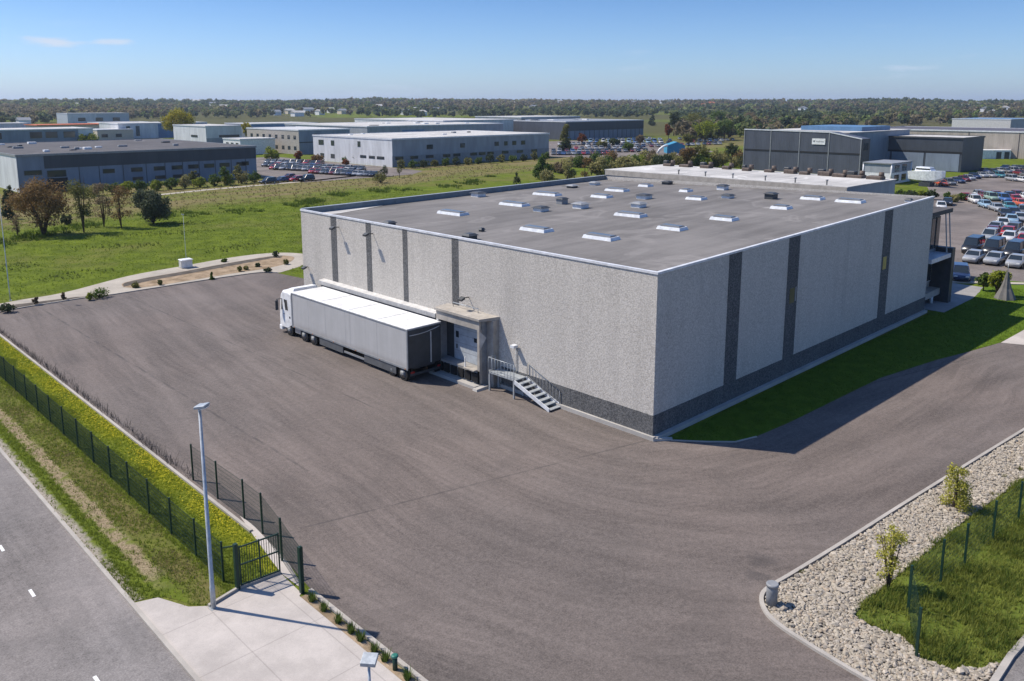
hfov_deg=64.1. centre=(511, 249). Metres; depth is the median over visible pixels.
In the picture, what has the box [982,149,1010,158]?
white block
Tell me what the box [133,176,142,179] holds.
window
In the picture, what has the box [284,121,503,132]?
white roofed hall
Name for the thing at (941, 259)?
entrance block
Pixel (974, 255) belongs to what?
parked car
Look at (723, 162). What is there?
hedge shrub
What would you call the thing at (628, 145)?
tree
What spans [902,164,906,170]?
window
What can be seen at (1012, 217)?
parked car
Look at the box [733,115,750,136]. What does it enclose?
tree
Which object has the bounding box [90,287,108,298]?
shrub
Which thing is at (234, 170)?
tree
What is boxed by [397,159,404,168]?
shrub
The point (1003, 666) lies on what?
kerb
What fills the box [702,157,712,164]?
hedge shrub
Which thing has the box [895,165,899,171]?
window
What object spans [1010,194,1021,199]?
parked car
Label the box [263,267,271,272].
shrub
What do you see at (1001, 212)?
parked car
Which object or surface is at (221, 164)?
window
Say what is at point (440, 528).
asphalt yard
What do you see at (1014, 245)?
parked van
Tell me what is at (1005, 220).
parked car
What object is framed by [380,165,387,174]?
bush
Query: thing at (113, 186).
shrub
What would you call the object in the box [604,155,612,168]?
hedge shrub
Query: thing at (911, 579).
fence
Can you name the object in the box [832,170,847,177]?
ventilation unit
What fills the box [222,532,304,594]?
gate
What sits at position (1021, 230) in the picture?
parked car
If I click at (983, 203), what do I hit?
parked car
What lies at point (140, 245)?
weedy grass
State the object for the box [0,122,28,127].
white shed
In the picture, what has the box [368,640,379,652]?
young plant
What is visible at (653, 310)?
warehouse
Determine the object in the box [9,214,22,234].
shrub
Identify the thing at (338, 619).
young plant
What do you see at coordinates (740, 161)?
bush
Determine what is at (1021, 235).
parked car
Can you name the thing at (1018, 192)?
parked car
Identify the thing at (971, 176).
parked car
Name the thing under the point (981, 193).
parked car
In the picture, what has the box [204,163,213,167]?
window
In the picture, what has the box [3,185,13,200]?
shrub
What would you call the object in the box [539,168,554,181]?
bush
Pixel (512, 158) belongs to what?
shrub
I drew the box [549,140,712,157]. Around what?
parking lot
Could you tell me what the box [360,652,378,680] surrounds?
street lamp
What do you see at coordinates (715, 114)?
tree
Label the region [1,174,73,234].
bush
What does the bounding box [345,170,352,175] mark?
parked car
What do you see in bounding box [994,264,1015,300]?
pointed cover
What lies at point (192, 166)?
window
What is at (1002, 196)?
parked car
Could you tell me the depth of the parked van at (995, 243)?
102.25 m
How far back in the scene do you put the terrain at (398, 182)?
135.48 m
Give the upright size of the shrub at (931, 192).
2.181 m
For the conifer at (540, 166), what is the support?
on the terrain at (398, 182)
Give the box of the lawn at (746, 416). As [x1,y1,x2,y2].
[671,281,1023,440]
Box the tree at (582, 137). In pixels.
[577,133,586,144]
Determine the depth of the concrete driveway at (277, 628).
29.04 m
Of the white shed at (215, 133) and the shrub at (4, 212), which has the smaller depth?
the shrub at (4, 212)
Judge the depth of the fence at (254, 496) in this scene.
36.16 m
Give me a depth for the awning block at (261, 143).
307.67 m
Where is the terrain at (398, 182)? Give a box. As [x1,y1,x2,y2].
[0,100,1023,680]
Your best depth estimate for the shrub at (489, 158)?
259.76 m
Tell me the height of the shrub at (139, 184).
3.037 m
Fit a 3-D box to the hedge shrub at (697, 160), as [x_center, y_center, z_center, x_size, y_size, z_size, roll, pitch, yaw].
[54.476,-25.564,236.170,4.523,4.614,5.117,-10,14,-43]
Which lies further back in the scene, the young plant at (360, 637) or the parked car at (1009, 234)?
the parked car at (1009, 234)
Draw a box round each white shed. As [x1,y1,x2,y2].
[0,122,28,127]
[98,121,206,138]
[172,124,241,142]
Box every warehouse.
[300,175,934,441]
[312,130,549,166]
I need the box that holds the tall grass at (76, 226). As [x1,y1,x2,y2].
[0,174,495,247]
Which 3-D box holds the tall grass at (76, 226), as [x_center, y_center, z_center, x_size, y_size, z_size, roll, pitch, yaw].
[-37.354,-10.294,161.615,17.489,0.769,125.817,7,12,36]
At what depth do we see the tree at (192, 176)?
189.99 m
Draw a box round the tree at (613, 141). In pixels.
[608,138,620,145]
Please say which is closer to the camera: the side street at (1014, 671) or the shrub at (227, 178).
the side street at (1014, 671)
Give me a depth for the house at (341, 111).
1107.69 m
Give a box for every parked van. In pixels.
[961,234,985,252]
[982,236,1005,253]
[1003,238,1023,256]
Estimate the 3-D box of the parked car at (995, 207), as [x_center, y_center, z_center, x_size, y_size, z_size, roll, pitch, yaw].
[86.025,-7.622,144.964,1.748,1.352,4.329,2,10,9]
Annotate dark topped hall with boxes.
[0,138,256,192]
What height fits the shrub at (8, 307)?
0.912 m
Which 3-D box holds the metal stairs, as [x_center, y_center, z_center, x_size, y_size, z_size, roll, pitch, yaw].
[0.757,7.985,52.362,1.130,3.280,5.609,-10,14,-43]
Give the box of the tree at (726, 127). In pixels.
[713,119,732,138]
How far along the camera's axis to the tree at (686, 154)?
234.98 m
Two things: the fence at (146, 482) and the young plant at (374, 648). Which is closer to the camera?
the young plant at (374, 648)
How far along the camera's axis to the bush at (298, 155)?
265.60 m
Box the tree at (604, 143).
[596,141,607,146]
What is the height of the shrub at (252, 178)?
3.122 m
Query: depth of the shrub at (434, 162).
245.57 m
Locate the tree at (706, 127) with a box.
[692,120,719,140]
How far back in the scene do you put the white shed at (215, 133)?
375.29 m
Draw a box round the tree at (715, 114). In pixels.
[709,110,727,119]
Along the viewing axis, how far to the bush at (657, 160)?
232.63 m
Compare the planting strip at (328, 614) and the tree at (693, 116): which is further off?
the tree at (693, 116)
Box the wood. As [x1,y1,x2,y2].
[0,96,1023,139]
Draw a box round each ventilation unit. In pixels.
[663,160,674,165]
[679,161,692,166]
[700,162,712,168]
[722,163,733,169]
[742,164,753,170]
[764,166,776,172]
[784,167,797,173]
[799,168,812,174]
[817,169,833,175]
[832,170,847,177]
[846,171,865,178]
[866,172,885,179]
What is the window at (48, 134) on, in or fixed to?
in the blue windowed shed at (30, 134)
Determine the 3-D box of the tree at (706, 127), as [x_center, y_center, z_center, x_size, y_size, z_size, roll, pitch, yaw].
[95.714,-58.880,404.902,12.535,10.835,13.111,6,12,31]
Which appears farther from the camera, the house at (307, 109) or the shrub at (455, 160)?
the house at (307, 109)
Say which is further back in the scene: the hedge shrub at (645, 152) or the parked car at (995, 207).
the hedge shrub at (645, 152)
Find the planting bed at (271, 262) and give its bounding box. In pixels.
[122,256,293,287]
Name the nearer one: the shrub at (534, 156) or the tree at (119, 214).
the tree at (119, 214)
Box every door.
[454,323,476,364]
[996,152,1001,158]
[1004,152,1009,158]
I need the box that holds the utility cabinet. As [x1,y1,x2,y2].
[178,258,193,268]
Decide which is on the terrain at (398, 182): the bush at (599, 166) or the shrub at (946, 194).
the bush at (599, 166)
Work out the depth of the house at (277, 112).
1077.47 m
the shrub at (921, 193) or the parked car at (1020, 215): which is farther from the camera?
the shrub at (921, 193)
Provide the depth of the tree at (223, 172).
189.47 m
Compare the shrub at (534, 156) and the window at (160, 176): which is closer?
the window at (160, 176)
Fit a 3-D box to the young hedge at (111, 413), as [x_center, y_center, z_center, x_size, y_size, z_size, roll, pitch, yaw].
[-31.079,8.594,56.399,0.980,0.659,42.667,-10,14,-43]
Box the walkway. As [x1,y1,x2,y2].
[924,283,982,311]
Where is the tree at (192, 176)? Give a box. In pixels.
[188,170,196,182]
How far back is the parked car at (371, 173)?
212.67 m
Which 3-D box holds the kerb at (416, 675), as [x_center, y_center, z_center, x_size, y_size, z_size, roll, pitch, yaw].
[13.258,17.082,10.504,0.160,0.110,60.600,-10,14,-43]
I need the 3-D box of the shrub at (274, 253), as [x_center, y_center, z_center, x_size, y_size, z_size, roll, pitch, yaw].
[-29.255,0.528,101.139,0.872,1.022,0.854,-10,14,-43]
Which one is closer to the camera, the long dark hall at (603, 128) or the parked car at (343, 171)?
the parked car at (343, 171)
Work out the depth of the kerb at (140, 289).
83.37 m
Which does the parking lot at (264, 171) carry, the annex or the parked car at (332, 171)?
the parked car at (332, 171)
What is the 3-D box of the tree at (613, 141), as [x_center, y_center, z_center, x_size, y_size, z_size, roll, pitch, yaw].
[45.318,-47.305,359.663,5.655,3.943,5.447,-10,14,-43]
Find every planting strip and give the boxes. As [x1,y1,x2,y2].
[1,296,84,310]
[301,594,416,680]
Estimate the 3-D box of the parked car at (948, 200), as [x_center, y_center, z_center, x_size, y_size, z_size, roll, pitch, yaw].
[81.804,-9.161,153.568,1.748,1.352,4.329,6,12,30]
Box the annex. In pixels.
[604,164,896,193]
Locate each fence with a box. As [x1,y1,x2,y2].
[0,357,224,581]
[190,444,303,593]
[907,481,1023,655]
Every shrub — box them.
[0,303,16,311]
[1,196,14,218]
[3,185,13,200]
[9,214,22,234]
[31,297,38,303]
[59,215,72,224]
[85,292,92,299]
[86,183,98,195]
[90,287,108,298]
[104,182,117,193]
[117,180,134,191]
[131,281,139,287]
[133,180,149,190]
[149,179,163,190]
[163,177,178,189]
[178,174,192,188]
[191,176,206,186]
[208,174,220,185]
[220,173,234,184]
[234,168,248,183]
[247,170,260,182]
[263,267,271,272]
[272,251,278,256]
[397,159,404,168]
[408,160,417,167]
[417,159,428,167]
[430,159,438,166]
[441,158,449,165]
[452,156,460,165]
[464,157,472,164]
[474,157,481,163]
[485,153,494,162]
[496,154,504,162]
[508,155,516,161]
[519,154,527,160]
[531,151,537,160]
[542,151,550,159]
[554,161,564,173]
[571,154,583,167]
[583,157,593,167]
[589,151,601,161]
[603,150,617,160]
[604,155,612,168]
[632,154,641,161]
[638,149,651,159]
[642,148,656,164]
[674,155,685,164]
[692,154,708,166]
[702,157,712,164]
[707,155,719,167]
[719,157,728,165]
[722,149,736,159]
[730,156,739,166]
[731,148,742,160]
[894,189,904,194]
[904,190,918,195]
[917,190,926,195]
[926,189,939,196]
[937,462,977,513]
[943,192,950,196]
[949,194,959,201]
[958,193,966,199]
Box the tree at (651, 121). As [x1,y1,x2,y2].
[648,113,656,125]
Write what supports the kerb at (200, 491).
on the asphalt yard at (440, 528)
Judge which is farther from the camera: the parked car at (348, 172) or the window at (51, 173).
the parked car at (348, 172)
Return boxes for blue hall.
[56,113,128,123]
[224,122,317,136]
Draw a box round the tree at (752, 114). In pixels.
[744,112,755,116]
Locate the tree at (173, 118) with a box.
[158,107,195,131]
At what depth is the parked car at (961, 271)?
87.67 m
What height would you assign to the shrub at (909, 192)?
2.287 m
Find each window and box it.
[24,170,41,175]
[30,132,41,137]
[45,132,57,137]
[47,170,66,176]
[63,131,74,137]
[103,169,114,173]
[131,167,142,171]
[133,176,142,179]
[136,126,139,135]
[154,166,164,170]
[155,175,165,178]
[172,165,182,169]
[173,174,182,177]
[188,164,198,168]
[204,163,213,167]
[219,135,239,136]
[220,163,229,166]
[236,162,245,165]
[864,143,868,150]
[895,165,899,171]
[901,173,905,179]
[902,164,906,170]
[926,264,931,281]
[929,217,935,249]
[934,216,940,247]
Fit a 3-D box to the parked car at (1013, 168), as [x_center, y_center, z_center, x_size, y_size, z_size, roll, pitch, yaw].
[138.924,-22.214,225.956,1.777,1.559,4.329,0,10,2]
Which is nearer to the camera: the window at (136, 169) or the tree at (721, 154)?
the window at (136, 169)
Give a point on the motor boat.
(924, 176)
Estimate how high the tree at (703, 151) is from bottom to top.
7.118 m
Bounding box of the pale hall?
[952,117,1023,127]
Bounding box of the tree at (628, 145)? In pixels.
[622,142,633,151]
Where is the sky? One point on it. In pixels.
(265, 50)
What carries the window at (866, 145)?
in the slate hall
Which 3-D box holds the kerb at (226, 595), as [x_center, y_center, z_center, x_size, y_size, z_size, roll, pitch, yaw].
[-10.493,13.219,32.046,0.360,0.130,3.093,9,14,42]
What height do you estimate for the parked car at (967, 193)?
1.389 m
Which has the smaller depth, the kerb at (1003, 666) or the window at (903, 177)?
the kerb at (1003, 666)
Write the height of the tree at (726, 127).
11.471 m
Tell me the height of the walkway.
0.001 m
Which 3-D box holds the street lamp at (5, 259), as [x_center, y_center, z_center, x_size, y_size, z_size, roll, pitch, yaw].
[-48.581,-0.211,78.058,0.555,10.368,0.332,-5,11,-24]
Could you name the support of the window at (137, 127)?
in the white shed at (148, 130)
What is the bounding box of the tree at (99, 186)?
[91,182,113,226]
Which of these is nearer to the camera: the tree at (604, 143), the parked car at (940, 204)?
the parked car at (940, 204)
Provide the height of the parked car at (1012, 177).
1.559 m
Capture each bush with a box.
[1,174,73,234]
[77,132,99,140]
[131,187,171,223]
[263,146,279,158]
[293,151,302,158]
[310,154,323,159]
[341,159,349,164]
[372,171,387,182]
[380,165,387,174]
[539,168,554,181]
[558,141,566,150]
[560,159,576,178]
[587,156,614,175]
[615,155,644,167]
[639,160,649,165]
[651,154,672,164]
[736,154,742,168]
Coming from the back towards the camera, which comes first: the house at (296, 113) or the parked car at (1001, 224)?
the house at (296, 113)
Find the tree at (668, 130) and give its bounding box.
[665,124,672,138]
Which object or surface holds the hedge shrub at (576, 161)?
on the terrain at (398, 182)
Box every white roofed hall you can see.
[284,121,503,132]
[354,117,513,131]
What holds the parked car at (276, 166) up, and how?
on the parking lot at (264, 171)
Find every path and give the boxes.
[0,253,302,305]
[161,175,355,194]
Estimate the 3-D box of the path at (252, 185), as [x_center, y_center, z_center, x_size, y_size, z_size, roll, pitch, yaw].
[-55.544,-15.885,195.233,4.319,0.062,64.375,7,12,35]
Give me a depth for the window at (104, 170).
186.60 m
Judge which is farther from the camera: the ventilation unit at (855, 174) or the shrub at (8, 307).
the ventilation unit at (855, 174)
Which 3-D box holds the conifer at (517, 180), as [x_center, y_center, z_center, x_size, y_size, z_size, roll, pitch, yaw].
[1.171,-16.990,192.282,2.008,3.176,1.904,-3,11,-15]
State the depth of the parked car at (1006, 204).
146.55 m
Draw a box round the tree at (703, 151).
[693,145,709,157]
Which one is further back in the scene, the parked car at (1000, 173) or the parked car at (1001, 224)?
the parked car at (1000, 173)
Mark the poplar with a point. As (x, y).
(564, 135)
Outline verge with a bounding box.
[0,337,275,604]
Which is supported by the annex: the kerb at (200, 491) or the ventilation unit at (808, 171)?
the ventilation unit at (808, 171)
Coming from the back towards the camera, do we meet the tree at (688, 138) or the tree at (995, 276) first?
the tree at (688, 138)
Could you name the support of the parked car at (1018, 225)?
on the parking lot at (967, 218)
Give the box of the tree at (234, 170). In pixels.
[232,164,240,183]
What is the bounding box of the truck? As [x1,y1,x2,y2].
[275,284,440,380]
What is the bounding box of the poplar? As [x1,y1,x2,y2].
[557,124,572,149]
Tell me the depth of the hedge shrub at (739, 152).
259.48 m
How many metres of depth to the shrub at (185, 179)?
182.81 m
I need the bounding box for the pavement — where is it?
[952,281,1023,284]
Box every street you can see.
[0,453,193,680]
[1000,648,1023,680]
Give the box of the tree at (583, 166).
[580,157,587,176]
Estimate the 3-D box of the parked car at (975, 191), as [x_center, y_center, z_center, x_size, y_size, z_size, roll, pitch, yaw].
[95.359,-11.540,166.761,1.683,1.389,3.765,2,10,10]
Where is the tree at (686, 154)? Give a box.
[678,147,696,163]
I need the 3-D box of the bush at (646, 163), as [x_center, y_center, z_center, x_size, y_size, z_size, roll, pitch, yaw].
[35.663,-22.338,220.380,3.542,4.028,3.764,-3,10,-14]
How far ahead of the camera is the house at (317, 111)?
1076.77 m
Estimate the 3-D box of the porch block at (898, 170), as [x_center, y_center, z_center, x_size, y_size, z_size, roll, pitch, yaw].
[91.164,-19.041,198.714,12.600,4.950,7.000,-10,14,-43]
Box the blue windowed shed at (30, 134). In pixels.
[0,127,92,142]
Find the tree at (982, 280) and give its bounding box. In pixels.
[974,272,989,290]
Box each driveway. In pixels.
[135,574,401,680]
[1001,330,1023,344]
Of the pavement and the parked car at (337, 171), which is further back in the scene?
the parked car at (337, 171)
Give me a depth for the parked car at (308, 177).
200.94 m
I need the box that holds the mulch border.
[123,255,281,286]
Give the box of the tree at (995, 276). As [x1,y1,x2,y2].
[987,270,1012,293]
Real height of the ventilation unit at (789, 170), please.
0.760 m
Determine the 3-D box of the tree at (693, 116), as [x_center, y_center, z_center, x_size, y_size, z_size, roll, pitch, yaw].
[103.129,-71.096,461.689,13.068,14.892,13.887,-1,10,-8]
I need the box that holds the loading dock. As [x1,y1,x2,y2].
[429,302,499,391]
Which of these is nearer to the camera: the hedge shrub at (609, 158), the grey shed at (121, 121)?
the hedge shrub at (609, 158)
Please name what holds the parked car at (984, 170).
on the parking lot at (967, 218)
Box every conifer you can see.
[513,171,520,184]
[532,154,552,179]
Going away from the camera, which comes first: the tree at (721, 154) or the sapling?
the sapling
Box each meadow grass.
[0,163,530,229]
[0,190,425,299]
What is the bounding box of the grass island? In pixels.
[855,479,1023,668]
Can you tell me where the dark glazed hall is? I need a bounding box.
[887,134,985,172]
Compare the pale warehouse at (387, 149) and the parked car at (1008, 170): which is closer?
the parked car at (1008, 170)
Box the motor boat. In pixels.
[908,166,945,186]
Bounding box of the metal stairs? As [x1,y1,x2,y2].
[488,344,559,411]
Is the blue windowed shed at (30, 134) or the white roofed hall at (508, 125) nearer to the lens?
the blue windowed shed at (30, 134)
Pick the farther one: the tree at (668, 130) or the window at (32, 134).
the tree at (668, 130)
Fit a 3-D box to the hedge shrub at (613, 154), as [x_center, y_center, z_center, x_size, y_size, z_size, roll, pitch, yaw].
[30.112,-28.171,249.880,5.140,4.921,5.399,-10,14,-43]
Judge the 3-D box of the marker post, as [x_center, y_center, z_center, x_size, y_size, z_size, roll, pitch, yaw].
[-3.922,13.821,27.403,0.238,0.580,0.238,-10,14,-43]
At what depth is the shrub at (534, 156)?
272.63 m
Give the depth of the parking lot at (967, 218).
135.39 m
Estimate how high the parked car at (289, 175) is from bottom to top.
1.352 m
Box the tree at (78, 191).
[63,177,95,232]
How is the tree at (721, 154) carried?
on the terrain at (398, 182)
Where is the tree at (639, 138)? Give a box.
[635,134,644,142]
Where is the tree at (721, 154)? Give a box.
[710,148,729,167]
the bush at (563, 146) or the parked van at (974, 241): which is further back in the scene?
the bush at (563, 146)
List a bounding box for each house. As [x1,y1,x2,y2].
[15,117,30,123]
[271,110,281,114]
[284,109,294,113]
[290,111,303,116]
[303,107,313,112]
[315,109,324,114]
[337,109,345,113]
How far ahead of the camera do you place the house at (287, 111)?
1139.91 m
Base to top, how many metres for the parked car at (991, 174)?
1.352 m
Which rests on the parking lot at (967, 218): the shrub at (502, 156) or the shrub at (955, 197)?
the shrub at (955, 197)
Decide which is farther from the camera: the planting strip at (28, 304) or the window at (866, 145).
the window at (866, 145)
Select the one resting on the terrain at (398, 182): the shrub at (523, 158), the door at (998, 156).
the shrub at (523, 158)
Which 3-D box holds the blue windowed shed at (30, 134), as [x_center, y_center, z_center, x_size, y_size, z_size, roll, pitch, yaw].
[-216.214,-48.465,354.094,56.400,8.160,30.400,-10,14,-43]
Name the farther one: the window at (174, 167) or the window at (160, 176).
the window at (174, 167)
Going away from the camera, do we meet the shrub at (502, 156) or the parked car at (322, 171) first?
the parked car at (322, 171)
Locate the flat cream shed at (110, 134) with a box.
[93,128,133,139]
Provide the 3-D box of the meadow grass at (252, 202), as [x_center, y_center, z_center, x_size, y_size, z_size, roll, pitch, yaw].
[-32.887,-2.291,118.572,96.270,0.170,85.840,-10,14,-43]
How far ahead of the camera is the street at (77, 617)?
30.43 m
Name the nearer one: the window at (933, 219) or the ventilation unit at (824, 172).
the window at (933, 219)
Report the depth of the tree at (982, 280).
82.66 m
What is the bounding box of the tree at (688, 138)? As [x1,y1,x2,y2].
[682,133,695,147]
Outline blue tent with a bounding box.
[657,141,684,152]
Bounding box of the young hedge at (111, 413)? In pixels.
[0,328,198,478]
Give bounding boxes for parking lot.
[256,157,420,181]
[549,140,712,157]
[922,169,1023,281]
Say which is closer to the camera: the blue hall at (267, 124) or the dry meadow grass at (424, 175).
the dry meadow grass at (424, 175)
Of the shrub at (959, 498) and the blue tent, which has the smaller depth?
the shrub at (959, 498)
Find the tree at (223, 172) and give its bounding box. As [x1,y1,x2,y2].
[218,166,229,179]
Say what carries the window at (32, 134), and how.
in the blue windowed shed at (30, 134)
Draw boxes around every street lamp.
[0,209,11,300]
[193,402,217,610]
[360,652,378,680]
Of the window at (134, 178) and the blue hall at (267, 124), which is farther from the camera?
the blue hall at (267, 124)
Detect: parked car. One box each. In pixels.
[258,176,276,183]
[273,164,283,169]
[277,176,289,182]
[278,165,287,169]
[284,173,294,177]
[289,175,302,181]
[290,164,299,169]
[298,174,314,180]
[308,168,315,173]
[315,160,324,163]
[319,168,328,173]
[328,168,338,174]
[333,168,344,174]
[340,169,347,174]
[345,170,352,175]
[351,170,359,175]
[356,165,365,169]
[356,170,364,175]
[362,170,370,175]
[368,171,378,176]
[935,179,948,185]
[935,201,946,206]
[942,197,952,205]
[944,178,956,184]
[952,177,965,182]
[953,262,970,280]
[958,175,971,181]
[961,192,970,200]
[962,248,985,263]
[963,174,975,179]
[967,194,981,202]
[968,173,981,178]
[972,189,983,193]
[977,172,988,177]
[977,199,991,207]
[978,168,991,171]
[978,191,983,198]
[981,227,1000,238]
[983,191,999,200]
[983,250,1006,265]
[986,172,997,177]
[986,221,1004,228]
[987,203,1004,211]
[987,225,1000,230]
[993,171,1005,177]
[996,217,1008,224]
[997,192,1012,201]
[997,208,1012,216]
[1000,225,1016,235]
[1002,168,1012,172]
[1002,201,1017,207]
[1002,230,1017,240]
[1004,174,1017,180]
[1005,214,1018,221]
[1005,253,1023,267]
[1007,221,1022,232]
[1008,166,1018,170]
[1008,207,1019,213]
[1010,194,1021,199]
[1011,190,1022,194]
[1012,169,1023,173]
[1012,198,1023,204]
[1015,212,1023,220]
[1016,176,1023,182]
[1017,226,1023,235]
[1018,204,1023,211]
[1018,232,1023,238]
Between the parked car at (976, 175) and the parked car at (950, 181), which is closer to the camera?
the parked car at (950, 181)
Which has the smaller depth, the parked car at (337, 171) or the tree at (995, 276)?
the tree at (995, 276)
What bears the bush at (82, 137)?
on the terrain at (398, 182)
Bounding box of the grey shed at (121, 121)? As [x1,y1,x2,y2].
[87,121,146,122]
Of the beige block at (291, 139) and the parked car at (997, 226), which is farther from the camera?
the beige block at (291, 139)
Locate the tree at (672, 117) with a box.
[668,111,680,135]
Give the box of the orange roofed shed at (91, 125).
[24,123,98,127]
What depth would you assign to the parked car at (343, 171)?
217.04 m
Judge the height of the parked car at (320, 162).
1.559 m
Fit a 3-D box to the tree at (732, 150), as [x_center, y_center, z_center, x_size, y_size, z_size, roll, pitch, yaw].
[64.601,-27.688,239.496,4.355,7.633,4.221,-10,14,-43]
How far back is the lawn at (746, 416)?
59.80 m
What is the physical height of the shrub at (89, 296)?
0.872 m
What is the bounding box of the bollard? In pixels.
[766,580,778,607]
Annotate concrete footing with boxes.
[240,516,298,585]
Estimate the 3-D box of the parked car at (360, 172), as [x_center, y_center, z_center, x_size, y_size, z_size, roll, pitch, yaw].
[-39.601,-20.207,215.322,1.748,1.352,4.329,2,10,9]
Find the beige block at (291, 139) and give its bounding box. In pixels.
[246,126,349,154]
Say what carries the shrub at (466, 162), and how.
on the terrain at (398, 182)
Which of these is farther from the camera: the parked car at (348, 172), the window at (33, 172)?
the parked car at (348, 172)
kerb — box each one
[0,272,277,311]
[0,334,252,531]
[0,447,201,680]
[208,571,280,606]
[308,588,427,680]
[671,436,756,442]
[759,428,1023,680]
[989,636,1023,680]
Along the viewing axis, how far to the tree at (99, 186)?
125.47 m
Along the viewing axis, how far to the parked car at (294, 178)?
199.72 m
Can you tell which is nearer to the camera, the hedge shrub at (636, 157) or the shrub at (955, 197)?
the shrub at (955, 197)
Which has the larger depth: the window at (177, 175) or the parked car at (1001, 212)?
the window at (177, 175)
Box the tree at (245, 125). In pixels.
[241,122,250,135]
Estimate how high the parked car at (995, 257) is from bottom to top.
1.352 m
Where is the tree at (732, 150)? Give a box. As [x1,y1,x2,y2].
[725,143,739,162]
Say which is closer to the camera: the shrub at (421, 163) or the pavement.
the pavement
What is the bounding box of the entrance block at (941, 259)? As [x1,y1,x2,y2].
[925,206,955,302]
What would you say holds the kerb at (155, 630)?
on the terrain at (398, 182)
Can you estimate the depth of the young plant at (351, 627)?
29.31 m
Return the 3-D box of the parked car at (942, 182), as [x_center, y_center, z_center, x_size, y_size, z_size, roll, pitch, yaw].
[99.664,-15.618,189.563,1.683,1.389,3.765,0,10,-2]
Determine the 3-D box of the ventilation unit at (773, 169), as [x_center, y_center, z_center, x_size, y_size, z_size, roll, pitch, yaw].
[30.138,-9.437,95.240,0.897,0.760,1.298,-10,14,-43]
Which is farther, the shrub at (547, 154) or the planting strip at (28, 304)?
the shrub at (547, 154)
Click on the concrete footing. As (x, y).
(285, 572)
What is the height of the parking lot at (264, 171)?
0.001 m
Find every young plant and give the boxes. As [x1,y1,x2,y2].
[307,589,318,601]
[318,599,329,611]
[332,609,343,623]
[346,618,357,633]
[354,626,365,641]
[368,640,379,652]
[380,647,391,662]
[401,664,413,680]
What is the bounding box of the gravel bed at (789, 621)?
[764,433,1021,680]
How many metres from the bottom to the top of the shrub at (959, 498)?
2.742 m
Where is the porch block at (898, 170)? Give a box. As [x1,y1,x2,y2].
[862,160,912,183]
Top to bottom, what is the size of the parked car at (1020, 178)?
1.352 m
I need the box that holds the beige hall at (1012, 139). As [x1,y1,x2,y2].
[890,126,1023,158]
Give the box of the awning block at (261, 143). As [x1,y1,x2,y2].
[222,137,275,153]
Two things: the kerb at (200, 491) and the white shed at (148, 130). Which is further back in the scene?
the white shed at (148, 130)
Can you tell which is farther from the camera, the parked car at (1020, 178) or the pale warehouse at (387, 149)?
the pale warehouse at (387, 149)
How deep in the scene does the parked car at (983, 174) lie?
209.97 m
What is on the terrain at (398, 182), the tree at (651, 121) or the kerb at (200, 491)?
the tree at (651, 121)
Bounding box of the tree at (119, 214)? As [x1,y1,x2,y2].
[105,185,133,228]
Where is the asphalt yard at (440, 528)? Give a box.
[0,272,1023,680]
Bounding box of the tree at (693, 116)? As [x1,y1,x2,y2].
[685,111,705,122]
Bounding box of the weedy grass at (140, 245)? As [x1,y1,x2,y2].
[0,202,323,281]
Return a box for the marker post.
[391,653,397,670]
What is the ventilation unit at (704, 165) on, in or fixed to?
on the annex
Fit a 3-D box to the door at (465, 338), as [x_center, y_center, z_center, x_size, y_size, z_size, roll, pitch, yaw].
[-3.111,6.448,56.384,0.087,2.610,2.650,-10,14,-43]
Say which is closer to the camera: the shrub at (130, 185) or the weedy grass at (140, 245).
the weedy grass at (140, 245)
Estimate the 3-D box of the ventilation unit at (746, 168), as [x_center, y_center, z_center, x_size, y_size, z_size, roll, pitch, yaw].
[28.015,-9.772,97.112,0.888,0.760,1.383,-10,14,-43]
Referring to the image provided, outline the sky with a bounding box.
[0,0,1023,101]
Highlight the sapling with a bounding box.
[876,521,909,587]
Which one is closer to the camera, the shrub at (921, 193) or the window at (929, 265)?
the window at (929, 265)
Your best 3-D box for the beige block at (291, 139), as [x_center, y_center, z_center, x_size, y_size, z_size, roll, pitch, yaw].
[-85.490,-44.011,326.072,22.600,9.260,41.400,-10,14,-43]
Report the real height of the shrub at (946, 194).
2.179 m
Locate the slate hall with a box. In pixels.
[743,125,910,173]
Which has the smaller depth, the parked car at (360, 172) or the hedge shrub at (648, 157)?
the parked car at (360, 172)
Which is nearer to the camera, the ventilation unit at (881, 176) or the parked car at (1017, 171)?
the ventilation unit at (881, 176)
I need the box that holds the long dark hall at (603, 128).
[513,119,643,139]
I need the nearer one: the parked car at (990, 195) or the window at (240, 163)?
the parked car at (990, 195)
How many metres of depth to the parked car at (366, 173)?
213.22 m
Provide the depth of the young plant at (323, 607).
30.61 m
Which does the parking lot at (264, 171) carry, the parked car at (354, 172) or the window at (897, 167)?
the parked car at (354, 172)
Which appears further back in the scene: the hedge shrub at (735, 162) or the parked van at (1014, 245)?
the hedge shrub at (735, 162)

